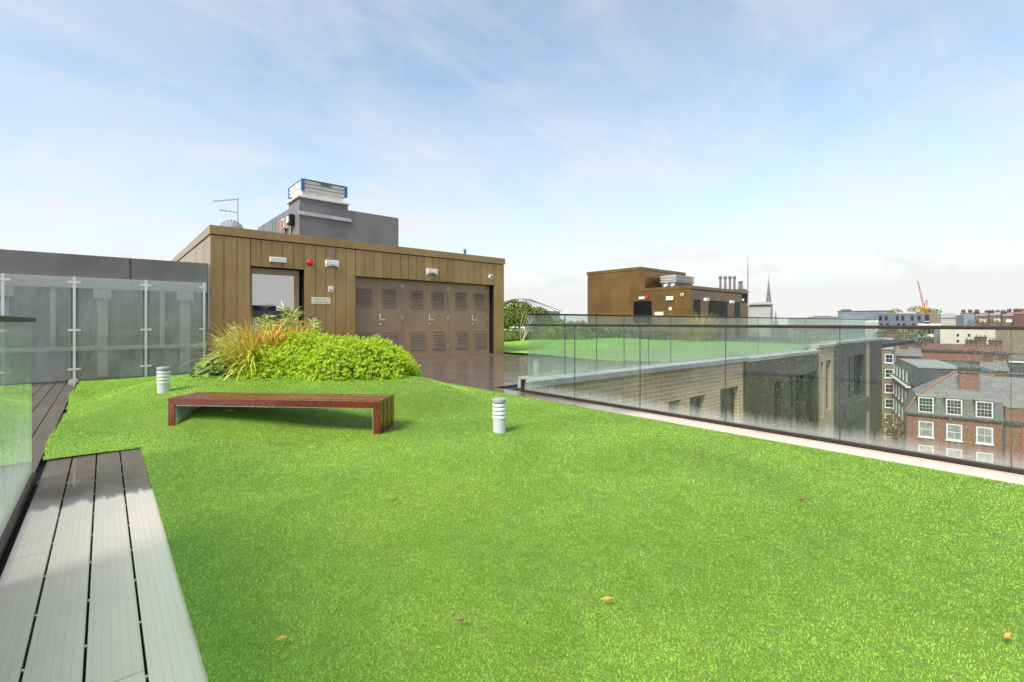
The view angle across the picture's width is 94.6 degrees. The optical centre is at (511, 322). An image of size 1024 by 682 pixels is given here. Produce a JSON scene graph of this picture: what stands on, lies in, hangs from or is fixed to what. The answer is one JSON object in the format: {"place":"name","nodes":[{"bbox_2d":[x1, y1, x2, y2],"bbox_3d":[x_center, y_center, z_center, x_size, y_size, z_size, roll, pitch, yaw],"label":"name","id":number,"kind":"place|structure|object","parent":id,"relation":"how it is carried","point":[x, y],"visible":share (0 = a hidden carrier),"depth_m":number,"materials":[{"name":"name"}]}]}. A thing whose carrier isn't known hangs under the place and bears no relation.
{"place":"outdoors","nodes":[
{"label":"outdoors","id":0,"kind":"place"},
{"bbox_2d":[0,0,1023,324],"label":"sky","id":1,"kind":"structure","parent":0,"point":[847,154],"materials":[{"name":"blue"}]},
{"bbox_2d":[504,298,561,332],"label":"glasshouse","id":2,"kind":"structure","parent":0,"point":[551,310],"depth_m":44.49,"materials":[{"name":"white metal"}]},
{"bbox_2d":[43,374,1023,681],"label":"lawn","id":3,"kind":"structure","parent":0,"point":[419,582],"depth_m":2.42,"materials":[{"name":"green plant"}]},
{"bbox_2d":[156,366,170,392],"bbox_3d":[-4.423,0.767,5.997,0.147,0.405,0.147,0,0,-41],"label":"bollard light","id":4,"kind":"object","parent":3,"relation":"on","point":[163,384],"visible":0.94,"depth_m":5.95,"materials":[{"name":"grey paint"}]},
{"bbox_2d":[168,392,393,433],"bbox_3d":[-2.477,0.989,5.125,2.310,0.383,0.435,0,0,5],"label":"bench","id":5,"kind":"object","parent":3,"relation":"on","point":[181,408],"visible":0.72,"depth_m":4.97,"materials":[{"name":"red wood"}]},
{"bbox_2d":[492,397,505,432],"bbox_3d":[-0.133,0.998,4.944,0.147,0.405,0.147,0,0,-41],"label":"bollard light","id":6,"kind":"object","parent":3,"relation":"on","point":[499,415],"visible":0.96,"depth_m":4.89,"materials":[{"name":"grey paint"}]},
{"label":"planting bed","id":7,"kind":"structure","parent":3,"relation":"on","visible":0},
{"bbox_2d":[188,350,237,376],"bbox_3d":[-4.597,0.665,7.575,1.030,0.515,1.256,0,0,-41],"label":"hosta","id":8,"kind":"object","parent":7,"relation":"on","point":[220,369],"visible":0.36,"depth_m":7.26,"materials":[{"name":"green plant"}]},
{"bbox_2d":[186,313,312,381],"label":"ornamental grass","id":9,"kind":"object","parent":7,"relation":"on","point":[249,343],"depth_m":7.00,"materials":[{"name":"yellow plant"}]},
{"bbox_2d":[215,301,325,350],"bbox_3d":[-4.420,0.378,8.483,2.390,1.542,1.095,0,0,11],"label":"bamboo plant","id":10,"kind":"object","parent":7,"relation":"on","point":[290,319],"visible":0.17,"depth_m":8.24,"materials":[{"name":"green plant"}]},
{"bbox_2d":[230,326,421,380],"bbox_3d":[-2.853,0.570,7.457,2.797,1.032,2.033,0,0,0],"label":"shrub","id":11,"kind":"object","parent":7,"relation":"on","point":[323,357],"visible":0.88,"depth_m":6.89,"materials":[{"name":"green plant"}]},
{"bbox_2d":[504,338,802,361],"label":"lawn","id":12,"kind":"structure","parent":0,"point":[610,349],"depth_m":19.75,"materials":[{"name":"green plant"}]},
{"bbox_2d":[504,326,542,340],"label":"hedge shrub","id":13,"kind":"object","parent":12,"relation":"on","point":[512,334],"visible":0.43,"depth_m":24.03,"materials":[{"name":"green plant"}]},
{"bbox_2d":[520,307,534,339],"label":"bare shrub","id":14,"kind":"object","parent":12,"relation":"on","point":[525,334],"visible":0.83,"depth_m":23.80,"materials":[{"name":"beige plant"}]},
{"bbox_2d":[504,299,554,330],"bbox_3d":[0.329,-0.098,26.798,4.505,2.497,3.183,0,0,-4],"label":"shrub","id":15,"kind":"object","parent":12,"relation":"on","point":[513,311],"visible":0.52,"depth_m":26.02,"materials":[{"name":"green plant"}]},
{"bbox_2d":[533,317,594,339],"bbox_3d":[2.627,0.410,24.057,3.284,1.400,2.398,0,0,-11],"label":"shrub","id":16,"kind":"object","parent":12,"relation":"on","point":[552,332],"visible":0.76,"depth_m":23.45,"materials":[{"name":"green plant"}]},
{"bbox_2d":[567,320,609,337],"bbox_3d":[3.978,0.462,26.084,3.087,1.309,2.223,0,0,-15],"label":"shrub","id":17,"kind":"object","parent":12,"relation":"on","point":[600,334],"visible":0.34,"depth_m":25.61,"materials":[{"name":"green plant"}]},
{"bbox_2d":[594,323,638,338],"bbox_3d":[5.723,0.550,27.061,3.323,1.062,2.377,0,0,-17],"label":"shrub","id":18,"kind":"object","parent":12,"relation":"on","point":[616,332],"visible":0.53,"depth_m":26.41,"materials":[{"name":"green plant"}]},
{"bbox_2d":[625,323,669,339],"bbox_3d":[7.727,0.532,27.590,2.949,1.111,2.030,0,0,-14],"label":"shrub","id":19,"kind":"object","parent":12,"relation":"on","point":[656,334],"visible":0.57,"depth_m":27.01,"materials":[{"name":"green plant"}]},
{"bbox_2d":[678,310,722,341],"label":"ornamental grass","id":20,"kind":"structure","parent":12,"relation":"on","point":[699,334],"depth_m":27.02,"materials":[{"name":"plant"}]},
{"bbox_2d":[748,302,772,336],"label":"stone stack","id":21,"kind":"object","parent":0,"point":[759,309],"visible":0.59,"depth_m":60.93,"materials":[{"name":"grey stone"}]},
{"bbox_2d":[766,278,772,336],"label":"church spire","id":22,"kind":"structure","parent":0,"point":[768,298],"depth_m":189.17,"materials":[{"name":"grey stone"}]},
{"bbox_2d":[773,311,777,336],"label":"church spire","id":23,"kind":"structure","parent":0,"point":[775,330],"depth_m":329.19,"materials":[{"name":"grey stone"}]},
{"bbox_2d":[778,328,787,336],"bbox_3d":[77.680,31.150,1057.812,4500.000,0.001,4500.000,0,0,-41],"label":"ground","id":24,"kind":"structure","parent":0,"point":[782,332],"depth_m":1462.57,"materials":[{"name":"green"}]},
{"bbox_2d":[518,338,883,445],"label":"courtyard wing","id":25,"kind":"structure","parent":24,"relation":"on","point":[797,391],"depth_m":14.92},
{"bbox_2d":[0,337,914,681],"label":"roof slab","id":26,"kind":"structure","parent":25,"relation":"on","point":[748,339],"depth_m":3.72,"materials":[{"name":"grey concrete"}]},
{"bbox_2d":[0,315,35,565],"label":"glass balustrade","id":27,"kind":"object","parent":26,"relation":"on","point":[17,480],"visible":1,"depth_m":2.79,"materials":[{"name":"clear glass"}]},
{"bbox_2d":[0,249,207,380],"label":"steel wall","id":28,"kind":"structure","parent":26,"relation":"on","point":[110,324],"depth_m":10.12,"materials":[{"name":"grey metal"}]},
{"bbox_2d":[171,225,504,368],"bbox_3d":[-6.599,-0.545,17.616,9.220,3.590,8.765,0,0,-41],"label":"plant room","id":29,"kind":"object","parent":26,"relation":"on","point":[399,296],"visible":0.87,"depth_m":13.91,"materials":[{"name":"brown wood"}]},
{"bbox_2d":[213,197,238,221],"bbox_3d":[-7.857,-2.880,12.969,0.297,1.260,0.645,0,0,39],"label":"aerial","id":30,"kind":"object","parent":29,"relation":"attached to","point":[237,212],"visible":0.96,"depth_m":13.12,"materials":[{"name":"metal"}]},
{"bbox_2d":[219,220,242,227],"bbox_3d":[-7.607,-2.510,12.853,0.619,0.619,0.240,0,0,-41],"label":"satellite dish","id":31,"kind":"object","parent":29,"relation":"attached to","point":[231,223],"visible":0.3,"depth_m":12.82,"materials":[{"name":"metal"}]},
{"bbox_2d":[250,267,298,333],"bbox_3d":[-6.228,-0.125,12.418,1.200,2.550,0.140,0,0,-41],"label":"glazed door","id":32,"kind":"structure","parent":29,"relation":"in","point":[268,287],"depth_m":12.40,"materials":[{"name":"brown paint"}]},
{"bbox_2d":[269,257,286,262],"bbox_3d":[-6.073,-1.623,12.270,0.400,0.135,0.085,0,0,-41],"label":"exit light","id":33,"kind":"object","parent":29,"relation":"attached to","point":[277,259],"visible":1,"depth_m":12.23,"materials":[{"name":"white plastic"}]},
{"bbox_2d":[312,297,330,303],"bbox_3d":[-5.259,-0.600,13.018,0.510,0.180,0.016,0,0,-41],"label":"notice plate","id":34,"kind":"object","parent":29,"relation":"attached to","point":[319,300],"visible":1,"depth_m":13.01,"materials":[{"name":"plastic"}]},
{"bbox_2d":[257,195,397,245],"bbox_3d":[-7.090,-3.135,17.817,3.450,1.670,5.360,0,0,-41],"label":"lift motor housing","id":35,"kind":"object","parent":29,"relation":"on","point":[322,218],"visible":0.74,"depth_m":15.63,"materials":[{"name":"grey metal"}]},
{"bbox_2d":[280,218,287,232],"bbox_3d":[-7.537,-2.884,15.621,0.194,1.073,0.280,0,0,-41],"label":"isolator box","id":36,"kind":"object","parent":35,"relation":"attached to","point":[283,224],"visible":0.69,"depth_m":15.52,"materials":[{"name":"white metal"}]},
{"bbox_2d":[286,214,294,233],"bbox_3d":[-7.079,-2.904,15.091,0.194,1.073,0.280,0,0,-41],"label":"isolator box","id":37,"kind":"object","parent":35,"relation":"attached to","point":[290,219],"visible":0.88,"depth_m":15.00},
{"bbox_2d":[288,178,346,201],"bbox_3d":[-6.524,-4.255,15.853,1.460,0.569,1.452,0,0,-41],"label":"roof vent","id":38,"kind":"object","parent":35,"relation":"on","point":[315,189],"visible":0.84,"depth_m":15.33,"materials":[{"name":"white metal"}]},
{"bbox_2d":[325,260,338,267],"bbox_3d":[-5.016,-1.634,13.172,0.360,0.192,0.100,0,0,-41],"label":"wall lamp","id":39,"kind":"object","parent":29,"relation":"attached to","point":[331,263],"visible":1,"depth_m":13.13,"materials":[{"name":"white plastic"}]},
{"bbox_2d":[355,278,376,339],"bbox_3d":[-4.404,-0.093,14.046,0.808,2.425,0.080,0,0,-41],"label":"door","id":40,"kind":"structure","parent":29,"relation":"in","point":[365,289],"depth_m":14.07,"materials":[{"name":"brown paint"}]},
{"bbox_2d":[377,279,400,345],"bbox_3d":[-3.776,-0.093,14.561,0.808,2.425,0.120,0,0,-41],"label":"door","id":41,"kind":"structure","parent":29,"relation":"in","point":[388,291],"depth_m":14.57,"materials":[{"name":"brown paint"}]},
{"bbox_2d":[403,281,426,356],"bbox_3d":[-3.125,-0.093,15.150,0.868,2.425,0.080,0,0,-41],"label":"door","id":42,"kind":"structure","parent":29,"relation":"in","point":[414,293],"depth_m":15.14,"materials":[{"name":"brown paint"}]},
{"bbox_2d":[426,268,437,274],"bbox_3d":[-2.586,-1.639,15.270,0.380,0.182,0.100,0,0,-41],"label":"wall lamp","id":43,"kind":"object","parent":29,"relation":"attached to","point":[433,271],"visible":1,"depth_m":15.22,"materials":[{"name":"white plastic"}]},
{"bbox_2d":[427,283,447,356],"bbox_3d":[-2.478,-0.093,15.682,0.798,2.425,0.120,0,0,-41],"label":"door","id":44,"kind":"structure","parent":29,"relation":"in","point":[437,317],"depth_m":15.67,"materials":[{"name":"brown paint"}]},
{"bbox_2d":[449,284,469,354],"bbox_3d":[-1.822,-0.093,16.274,0.888,2.425,0.080,0,0,-41],"label":"door","id":45,"kind":"structure","parent":29,"relation":"in","point":[459,295],"depth_m":16.27,"materials":[{"name":"brown paint"}]},
{"bbox_2d":[470,285,487,353],"bbox_3d":[-1.168,-0.093,16.812,0.798,2.425,0.120,0,0,-41],"label":"door","id":46,"kind":"structure","parent":29,"relation":"in","point":[478,294],"depth_m":16.81,"materials":[{"name":"brown paint"}]},
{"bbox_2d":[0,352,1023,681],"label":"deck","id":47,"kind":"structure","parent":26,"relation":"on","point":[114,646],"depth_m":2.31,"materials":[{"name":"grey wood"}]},
{"bbox_2d":[21,463,147,679],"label":"deck clips","id":48,"kind":"object","parent":47,"relation":"on","point":[22,672],"visible":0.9,"depth_m":2.05,"materials":[{"name":"metal"}]},
{"bbox_2d":[0,273,204,382],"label":"glass screen","id":49,"kind":"object","parent":47,"relation":"on","point":[3,279],"visible":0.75,"depth_m":9.17,"materials":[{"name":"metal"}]},
{"bbox_2d":[533,360,539,374],"bbox_3d":[0.524,0.998,10.030,0.147,0.405,0.147,0,0,-41],"label":"bollard light","id":50,"kind":"object","parent":47,"relation":"on","point":[536,366],"visible":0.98,"depth_m":9.97,"materials":[{"name":"grey paint"}]},
{"bbox_2d":[587,267,748,340],"bbox_3d":[11.700,-1.250,35.740,8.480,5.200,8.480,0,0,-41],"label":"plant room","id":51,"kind":"object","parent":26,"relation":"on","point":[616,291],"visible":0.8,"depth_m":33.06,"materials":[{"name":"brown wood"}]},
{"bbox_2d":[634,301,651,329],"bbox_3d":[8.971,-0.160,32.466,0.030,2.620,1.430,0,0,-41],"label":"door","id":52,"kind":"structure","parent":51,"relation":"in","point":[640,307],"depth_m":32.45,"materials":[{"name":"black glass"}]},
{"bbox_2d":[660,274,694,286],"bbox_3d":[11.808,-2.810,33.687,2.540,1.000,1.270,0,0,-41],"label":"roof vent","id":53,"kind":"object","parent":51,"relation":"on","point":[678,280],"visible":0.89,"depth_m":33.01,"materials":[{"name":"grey metal"}]},
{"bbox_2d":[694,300,699,324],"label":"window","id":54,"kind":"structure","parent":51,"relation":"in","point":[696,302],"depth_m":30.35,"materials":[{"name":"black glass"}]},
{"bbox_2d":[709,301,714,337],"bbox_3d":[13.366,-0.190,31.637,0.820,2.480,0.020,0,0,-41],"label":"window","id":55,"kind":"structure","parent":51,"relation":"in","point":[711,303],"depth_m":31.71,"materials":[{"name":"black glass"}]},
{"bbox_2d":[715,301,721,337],"bbox_3d":[14.093,-0.190,32.264,0.900,2.480,0.020,0,0,-41],"label":"window","id":56,"kind":"structure","parent":51,"relation":"in","point":[718,305],"depth_m":32.26,"materials":[{"name":"black glass"}]},
{"bbox_2d":[722,302,726,337],"bbox_3d":[14.804,-0.190,32.878,0.780,2.480,0.020,0,0,-41],"label":"window","id":57,"kind":"structure","parent":51,"relation":"in","point":[724,304],"depth_m":32.84,"materials":[{"name":"black glass"}]},
{"bbox_2d":[719,276,746,290],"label":"chimney stack","id":58,"kind":"object","parent":51,"relation":"on","point":[740,287],"visible":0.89,"depth_m":57.75,"materials":[{"name":"metal"}]},
{"bbox_2d":[735,303,739,336],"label":"window","id":59,"kind":"structure","parent":51,"relation":"in","point":[737,305],"depth_m":34.17,"materials":[{"name":"black glass"}]},
{"bbox_2d":[521,324,1023,474],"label":"glass balustrade","id":60,"kind":"object","parent":26,"relation":"on","point":[992,466],"visible":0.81,"depth_m":4.66,"materials":[{"name":"clear glass"}]},
{"bbox_2d":[668,401,674,412],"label":"window","id":61,"kind":"structure","parent":25,"relation":"in","point":[671,405],"depth_m":11.69,"materials":[{"name":"grey glass"}]},
{"bbox_2d":[690,396,699,416],"bbox_3d":[4.684,2.675,12.326,0.800,1.550,0.060,0,0,-41],"label":"window","id":62,"kind":"structure","parent":25,"relation":"in","point":[694,401],"depth_m":12.46,"materials":[{"name":"grey glass"}]},
{"bbox_2d":[526,313,876,376],"bbox_3d":[9.808,0.418,16.828,25.160,1.173,0.070,0,0,-41],"label":"glass balustrade","id":63,"kind":"object","parent":25,"relation":"on","point":[596,315],"visible":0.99,"depth_m":11.05,"materials":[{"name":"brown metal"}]},
{"bbox_2d":[720,387,733,421],"bbox_3d":[6.066,2.700,13.519,1.150,1.700,0.060,0,0,-41],"label":"window","id":64,"kind":"structure","parent":25,"relation":"in","point":[729,391],"depth_m":13.66,"materials":[{"name":"grey glass"}]},
{"bbox_2d":[774,382,776,428],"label":"window","id":65,"kind":"structure","parent":25,"relation":"in","point":[775,383],"depth_m":15.75,"materials":[{"name":"grey glass"}]},
{"bbox_2d":[788,375,800,432],"bbox_3d":[9.922,3.110,16.741,1.700,2.480,0.060,0,0,-41],"label":"window","id":66,"kind":"structure","parent":25,"relation":"in","point":[794,383],"depth_m":16.90,"materials":[{"name":"grey glass"}]},
{"bbox_2d":[806,371,812,434],"bbox_3d":[11.035,3.090,17.702,1.160,2.520,0.060,0,0,-41],"label":"window","id":67,"kind":"structure","parent":25,"relation":"in","point":[809,375],"depth_m":17.92,"materials":[{"name":"grey glass"}]},
{"bbox_2d":[826,361,826,408],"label":"window","id":68,"kind":"structure","parent":25,"relation":"in","point":[826,361],"depth_m":19.44,"materials":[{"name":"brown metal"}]},
{"bbox_2d":[849,355,859,397],"bbox_3d":[15.774,2.480,21.899,2.500,1.940,0.060,0,0,-41],"label":"window","id":69,"kind":"structure","parent":25,"relation":"in","point":[854,361],"depth_m":22.14,"materials":[{"name":"grey glass"}]},
{"bbox_2d":[865,320,877,337],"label":"white roof house","id":70,"kind":"structure","parent":24,"relation":"on","point":[869,333],"depth_m":190.27,"materials":[{"name":"metal"}]},
{"bbox_2d":[874,324,904,353],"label":"tree","id":71,"kind":"object","parent":24,"relation":"on","point":[899,336],"visible":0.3,"depth_m":114.75,"materials":[{"name":"green plant"}]},
{"bbox_2d":[882,412,904,448],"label":"tree","id":72,"kind":"object","parent":24,"relation":"on","point":[898,425],"visible":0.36,"depth_m":69.09,"materials":[{"name":"brown plant"}]},
{"bbox_2d":[898,324,929,339],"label":"tree","id":73,"kind":"object","parent":24,"relation":"on","point":[920,335],"visible":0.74,"depth_m":133.72,"materials":[{"name":"green plant"}]},
{"bbox_2d":[917,281,930,313],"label":"tower crane","id":74,"kind":"object","parent":24,"relation":"on","point":[923,304],"visible":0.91,"depth_m":300.19,"materials":[{"name":"metal"}]},
{"bbox_2d":[890,359,999,448],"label":"terrace row","id":75,"kind":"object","parent":24,"relation":"on","point":[908,375],"visible":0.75,"depth_m":78.04,"materials":[{"name":"grey brick"}]},
{"bbox_2d":[788,319,793,337],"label":"skyline building","id":76,"kind":"structure","parent":0,"point":[790,330],"depth_m":362.53,"materials":[{"name":"white glass"}]},
{"bbox_2d":[794,318,837,338],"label":"skyline building","id":77,"kind":"structure","parent":0,"point":[819,332],"depth_m":299.89,"materials":[{"name":"grey stone"}]},
{"bbox_2d":[812,315,833,316],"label":"skyline building","id":78,"kind":"structure","parent":0,"point":[822,315],"depth_m":379.73,"materials":[{"name":"white glass"}]},
{"bbox_2d":[837,309,892,338],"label":"office block","id":79,"kind":"structure","parent":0,"point":[844,315],"depth_m":258.71,"materials":[{"name":"white glass"}]},
{"bbox_2d":[880,329,896,446],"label":"terrace house","id":80,"kind":"structure","parent":0,"point":[887,360],"depth_m":92.02,"materials":[{"name":"brown brick"}]},
{"bbox_2d":[884,384,891,393],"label":"window","id":81,"kind":"structure","parent":80,"relation":"in","point":[888,387],"depth_m":91.81,"materials":[{"name":"white glass"}]},
{"bbox_2d":[884,399,891,408],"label":"window","id":82,"kind":"structure","parent":80,"relation":"in","point":[888,402],"depth_m":91.81,"materials":[{"name":"white glass"}]},
{"bbox_2d":[885,369,892,378],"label":"window","id":83,"kind":"structure","parent":80,"relation":"in","point":[888,372],"depth_m":91.79,"materials":[{"name":"white glass"}]},
{"bbox_2d":[885,354,893,363],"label":"window","id":84,"kind":"structure","parent":80,"relation":"in","point":[888,357],"depth_m":91.72,"materials":[{"name":"white glass"}]},
{"bbox_2d":[882,435,903,448],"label":"tree","id":85,"kind":"object","parent":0,"point":[894,440],"visible":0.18,"depth_m":72.23,"materials":[{"name":"brown plant"}]},
{"bbox_2d":[895,329,910,362],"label":"brown house","id":86,"kind":"structure","parent":0,"point":[900,330],"depth_m":145.22,"materials":[{"name":"brick"}]},
{"bbox_2d":[895,338,922,362],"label":"terrace house","id":87,"kind":"structure","parent":0,"point":[907,352],"depth_m":99.44,"materials":[{"name":"paint"}]},
{"bbox_2d":[878,313,940,371],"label":"grey apartment block","id":88,"kind":"structure","parent":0,"point":[904,318],"depth_m":172.34,"materials":[{"name":"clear glass"}]},
{"bbox_2d":[907,306,928,312],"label":"tree","id":89,"kind":"object","parent":88,"relation":"on","point":[922,310],"visible":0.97,"depth_m":177.50,"materials":[{"name":"orange plant"}]},
{"bbox_2d":[923,308,941,313],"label":"tree","id":90,"kind":"object","parent":88,"relation":"on","point":[932,311],"visible":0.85,"depth_m":177.26,"materials":[{"name":"green plant"}]},
{"bbox_2d":[918,324,940,343],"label":"apartment block","id":91,"kind":"structure","parent":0,"point":[934,334],"depth_m":148.28,"materials":[{"name":"grey glass"}]},
{"bbox_2d":[941,313,955,324],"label":"curved roof hall","id":92,"kind":"structure","parent":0,"point":[948,318],"depth_m":197.90,"materials":[{"name":"stone"}]},
{"bbox_2d":[903,364,1004,464],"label":"mansion block","id":93,"kind":"structure","parent":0,"point":[959,413],"depth_m":60.68,"materials":[{"name":"red brick"}]},
{"bbox_2d":[917,421,934,438],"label":"window","id":94,"kind":"structure","parent":93,"relation":"in","point":[925,429],"depth_m":61.74,"materials":[{"name":"white glass"}]},
{"bbox_2d":[918,445,933,453],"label":"window","id":95,"kind":"structure","parent":93,"relation":"in","point":[921,448],"depth_m":61.74,"materials":[{"name":"white glass"}]},
{"bbox_2d":[946,448,961,458],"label":"window","id":96,"kind":"structure","parent":93,"relation":"in","point":[950,452],"depth_m":60.08,"materials":[{"name":"clear glass"}]},
{"bbox_2d":[945,423,963,442],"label":"window","id":97,"kind":"structure","parent":93,"relation":"in","point":[953,432],"depth_m":60.08,"materials":[{"name":"clear glass"}]},
{"bbox_2d":[975,426,993,445],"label":"window","id":98,"kind":"structure","parent":93,"relation":"in","point":[984,435],"depth_m":58.39,"materials":[{"name":"clear glass"}]},
{"bbox_2d":[976,452,992,462],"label":"window","id":99,"kind":"structure","parent":93,"relation":"in","point":[983,457],"depth_m":58.39,"materials":[{"name":"clear glass"}]},
{"bbox_2d":[908,335,1005,365],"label":"brick terrace","id":100,"kind":"structure","parent":0,"point":[970,351],"depth_m":110.55,"materials":[{"name":"brick"}]},
{"bbox_2d":[956,315,974,325],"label":"blue grey block","id":101,"kind":"structure","parent":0,"point":[962,319],"depth_m":176.16,"materials":[{"name":"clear glass"}]},
{"bbox_2d":[940,329,994,344],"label":"cream block","id":102,"kind":"structure","parent":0,"point":[953,336],"depth_m":139.25,"materials":[{"name":"paint"}]},
{"bbox_2d":[960,309,978,314],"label":"terrace row","id":103,"kind":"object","parent":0,"point":[963,311],"visible":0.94,"depth_m":231.59,"materials":[{"name":"red brick"}]},
{"bbox_2d":[974,311,988,325],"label":"terrace house","id":104,"kind":"structure","parent":0,"point":[978,315],"depth_m":190.47,"materials":[{"name":"brown brick"}]},
{"bbox_2d":[966,318,1004,325],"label":"tree","id":105,"kind":"object","parent":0,"point":[979,323],"visible":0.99,"depth_m":164.60,"materials":[{"name":"green plant"}]},
{"bbox_2d":[979,349,1009,376],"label":"terrace house","id":106,"kind":"structure","parent":0,"point":[1000,365],"depth_m":87.66,"materials":[{"name":"red brick"}]},
{"bbox_2d":[988,310,1001,325],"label":"terrace house","id":107,"kind":"structure","parent":0,"point":[993,315],"depth_m":186.58,"materials":[{"name":"brown brick"}]},
{"bbox_2d":[1001,310,1013,325],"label":"terrace house","id":108,"kind":"structure","parent":0,"point":[1008,319],"depth_m":182.40,"materials":[{"name":"brown brick"}]},
{"bbox_2d":[995,330,1023,359],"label":"olive block","id":109,"kind":"structure","parent":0,"point":[1013,343],"depth_m":120.03,"materials":[{"name":"brown brick"}]},
{"bbox_2d":[996,377,1023,467],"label":"mansion wing","id":110,"kind":"structure","parent":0,"point":[1011,389],"depth_m":56.90,"materials":[{"name":"brown brick"}]},
{"bbox_2d":[1008,360,1023,377],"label":"slate block","id":111,"kind":"structure","parent":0,"point":[1016,368],"depth_m":98.09,"materials":[{"name":"stone"}]},
{"bbox_2d":[1014,308,1023,325],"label":"terrace house","id":112,"kind":"structure","parent":0,"point":[1018,317],"depth_m":174.55,"materials":[{"name":"red brick"}]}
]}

